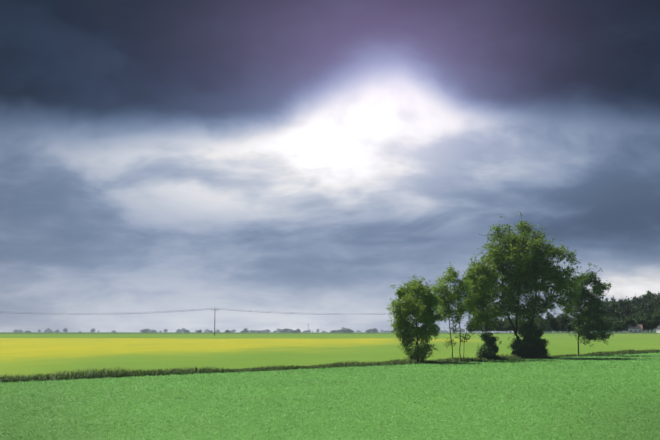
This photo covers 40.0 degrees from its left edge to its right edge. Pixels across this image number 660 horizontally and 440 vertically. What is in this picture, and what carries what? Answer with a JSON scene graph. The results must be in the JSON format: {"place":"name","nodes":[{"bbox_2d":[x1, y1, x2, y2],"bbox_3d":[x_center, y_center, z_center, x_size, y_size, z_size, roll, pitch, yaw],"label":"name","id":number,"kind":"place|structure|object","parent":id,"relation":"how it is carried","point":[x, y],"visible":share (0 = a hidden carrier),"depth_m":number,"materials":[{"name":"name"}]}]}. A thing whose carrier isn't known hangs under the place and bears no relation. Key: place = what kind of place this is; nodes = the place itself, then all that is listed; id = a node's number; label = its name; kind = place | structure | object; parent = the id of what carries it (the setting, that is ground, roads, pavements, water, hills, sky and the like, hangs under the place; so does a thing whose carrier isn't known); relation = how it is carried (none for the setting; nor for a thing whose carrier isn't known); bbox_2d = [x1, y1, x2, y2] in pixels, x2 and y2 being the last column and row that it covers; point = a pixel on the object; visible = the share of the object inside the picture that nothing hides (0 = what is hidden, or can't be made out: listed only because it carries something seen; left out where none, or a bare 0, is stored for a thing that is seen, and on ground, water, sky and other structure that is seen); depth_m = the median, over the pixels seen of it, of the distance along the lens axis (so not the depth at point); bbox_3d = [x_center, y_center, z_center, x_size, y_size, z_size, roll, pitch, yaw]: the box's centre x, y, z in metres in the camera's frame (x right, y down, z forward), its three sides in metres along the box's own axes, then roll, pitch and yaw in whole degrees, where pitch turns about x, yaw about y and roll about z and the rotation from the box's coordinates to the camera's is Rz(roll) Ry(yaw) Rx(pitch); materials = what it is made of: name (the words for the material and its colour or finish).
{"place":"outdoors","nodes":[
{"label":"outdoors","id":0,"kind":"place"},
{"bbox_2d":[218,308,382,314],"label":"power line","id":1,"kind":"object","parent":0,"point":[318,314],"visible":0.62,"depth_m":305.54,"materials":[{"name":"grey metal"}]},
{"bbox_2d":[0,328,659,439],"bbox_3d":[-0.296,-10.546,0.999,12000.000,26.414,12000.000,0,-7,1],"label":"ground","id":2,"kind":"structure","parent":0,"point":[27,353],"depth_m":71.19,"materials":[{"name":"green plant"}]},
{"bbox_2d":[0,349,659,382],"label":"grass strip","id":3,"kind":"object","parent":2,"relation":"on","point":[99,374],"depth_m":60.13,"materials":[{"name":"green plant"}]},
{"bbox_2d":[385,275,446,360],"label":"bushy tree","id":4,"kind":"object","parent":2,"relation":"on","point":[420,302],"visible":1,"depth_m":76.17,"materials":[{"name":"green plant"}]},
{"bbox_2d":[429,263,485,358],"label":"tree","id":5,"kind":"object","parent":2,"relation":"on","point":[455,296],"visible":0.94,"depth_m":81.03,"materials":[{"name":"green plant"}]},
{"bbox_2d":[463,259,503,343],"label":"slim tree","id":6,"kind":"object","parent":2,"relation":"on","point":[482,283],"visible":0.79,"depth_m":84.79,"materials":[{"name":"green plant"}]},
{"bbox_2d":[475,331,501,358],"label":"bush","id":7,"kind":"object","parent":2,"relation":"on","point":[489,349],"visible":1,"depth_m":83.95,"materials":[{"name":"green plant"}]},
{"bbox_2d":[495,322,502,330],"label":"belt tree","id":8,"kind":"object","parent":2,"relation":"on","point":[498,328],"visible":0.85,"depth_m":711.51,"materials":[{"name":"green plant"}]},
{"bbox_2d":[501,323,513,332],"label":"belt tree","id":9,"kind":"object","parent":2,"relation":"on","point":[507,327],"visible":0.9,"depth_m":651.68,"materials":[{"name":"green plant"}]},
{"bbox_2d":[464,211,580,343],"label":"tree","id":10,"kind":"object","parent":2,"relation":"on","point":[522,275],"visible":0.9,"depth_m":89.94,"materials":[{"name":"green plant"}]},
{"bbox_2d":[507,322,550,357],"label":"bush","id":11,"kind":"object","parent":2,"relation":"on","point":[531,344],"visible":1,"depth_m":89.07,"materials":[{"name":"green plant"}]},
{"bbox_2d":[538,319,546,331],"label":"belt tree","id":12,"kind":"object","parent":2,"relation":"on","point":[542,323],"visible":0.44,"depth_m":646.05,"materials":[{"name":"green plant"}]},
{"bbox_2d":[544,312,558,327],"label":"belt tree","id":13,"kind":"object","parent":2,"relation":"on","point":[550,320],"visible":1,"depth_m":623.17,"materials":[{"name":"green plant"}]},
{"bbox_2d":[556,312,570,327],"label":"belt tree","id":14,"kind":"object","parent":2,"relation":"on","point":[564,319],"visible":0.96,"depth_m":633.87,"materials":[{"name":"green plant"}]},
{"bbox_2d":[566,323,573,331],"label":"belt tree","id":15,"kind":"object","parent":2,"relation":"on","point":[569,327],"visible":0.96,"depth_m":621.99,"materials":[{"name":"green plant"}]},
{"bbox_2d":[560,263,613,353],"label":"tree","id":16,"kind":"object","parent":2,"relation":"on","point":[593,303],"visible":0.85,"depth_m":98.95,"materials":[{"name":"green plant"}]},
{"bbox_2d":[607,309,620,330],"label":"hill tree","id":17,"kind":"object","parent":2,"relation":"on","point":[615,313],"visible":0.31,"depth_m":773.10,"materials":[{"name":"green plant"}]},
{"bbox_2d":[606,302,625,315],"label":"hill tree","id":18,"kind":"object","parent":2,"relation":"on","point":[613,306],"visible":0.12,"depth_m":784.70,"materials":[{"name":"green plant"}]},
{"bbox_2d":[608,319,625,331],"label":"belt tree","id":19,"kind":"object","parent":2,"relation":"on","point":[616,323],"visible":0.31,"depth_m":627.29,"materials":[{"name":"green plant"}]},
{"bbox_2d":[610,299,623,308],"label":"hill tree","id":20,"kind":"object","parent":2,"relation":"on","point":[619,301],"visible":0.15,"depth_m":819.43,"materials":[{"name":"green plant"}]},
{"bbox_2d":[612,323,622,330],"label":"belt tree","id":21,"kind":"object","parent":2,"relation":"on","point":[618,327],"visible":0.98,"depth_m":617.28,"materials":[{"name":"green plant"}]},
{"bbox_2d":[618,314,627,321],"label":"belt tree","id":22,"kind":"object","parent":2,"relation":"on","point":[622,317],"visible":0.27,"depth_m":698.97,"materials":[{"name":"green plant"}]},
{"bbox_2d":[622,299,630,330],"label":"hill conifer","id":23,"kind":"object","parent":2,"relation":"on","point":[626,312],"visible":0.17,"depth_m":774.10,"materials":[{"name":"green plant"}]},
{"bbox_2d":[622,317,638,330],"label":"belt tree","id":24,"kind":"object","parent":2,"relation":"on","point":[629,322],"visible":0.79,"depth_m":627.08,"materials":[{"name":"green plant"}]},
{"bbox_2d":[628,313,639,320],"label":"belt tree","id":25,"kind":"object","parent":2,"relation":"on","point":[635,317],"visible":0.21,"depth_m":685.97,"materials":[{"name":"green plant"}]},
{"bbox_2d":[628,324,642,332],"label":"farm house","id":26,"kind":"structure","parent":2,"relation":"on","point":[638,328],"depth_m":624.94,"materials":[{"name":"tile"}]},
{"bbox_2d":[632,296,642,303],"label":"hill tree","id":27,"kind":"object","parent":2,"relation":"on","point":[639,298],"visible":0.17,"depth_m":965.29,"materials":[{"name":"green plant"}]},
{"bbox_2d":[635,317,651,330],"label":"belt tree","id":28,"kind":"object","parent":2,"relation":"on","point":[642,321],"visible":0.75,"depth_m":630.48,"materials":[{"name":"green plant"}]},
{"bbox_2d":[641,312,654,332],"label":"belt tree","id":29,"kind":"object","parent":2,"relation":"on","point":[648,316],"visible":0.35,"depth_m":646.24,"materials":[{"name":"green plant"}]},
{"bbox_2d":[642,301,655,329],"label":"hill conifer","id":30,"kind":"object","parent":2,"relation":"on","point":[648,305],"visible":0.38,"depth_m":773.26,"materials":[{"name":"green plant"}]},
{"bbox_2d":[643,290,657,298],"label":"hill tree","id":31,"kind":"object","parent":2,"relation":"on","point":[648,293],"visible":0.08,"depth_m":1072.51,"materials":[{"name":"green plant"}]},
{"bbox_2d":[645,318,656,330],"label":"belt tree","id":32,"kind":"object","parent":2,"relation":"on","point":[653,325],"visible":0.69,"depth_m":633.27,"materials":[{"name":"green plant"}]},
{"bbox_2d":[652,313,659,328],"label":"belt tree","id":33,"kind":"object","parent":2,"relation":"on","point":[656,317],"visible":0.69,"depth_m":638.09,"materials":[{"name":"green plant"}]},
{"bbox_2d":[0,352,659,439],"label":"crop field","id":34,"kind":"structure","parent":0,"point":[608,364],"depth_m":33.95,"materials":[{"name":"green plant"}]},
{"bbox_2d":[0,0,659,331],"label":"sky","id":35,"kind":"structure","parent":0,"point":[308,159],"materials":[{"name":"grey"}]},
{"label":"power pole","id":36,"kind":"object","parent":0,"visible":0},
{"bbox_2d":[0,308,211,314],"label":"power line","id":37,"kind":"object","parent":36,"relation":"hanging from","point":[130,312],"visible":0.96,"depth_m":300.35,"materials":[{"name":"grey metal"}]}
]}

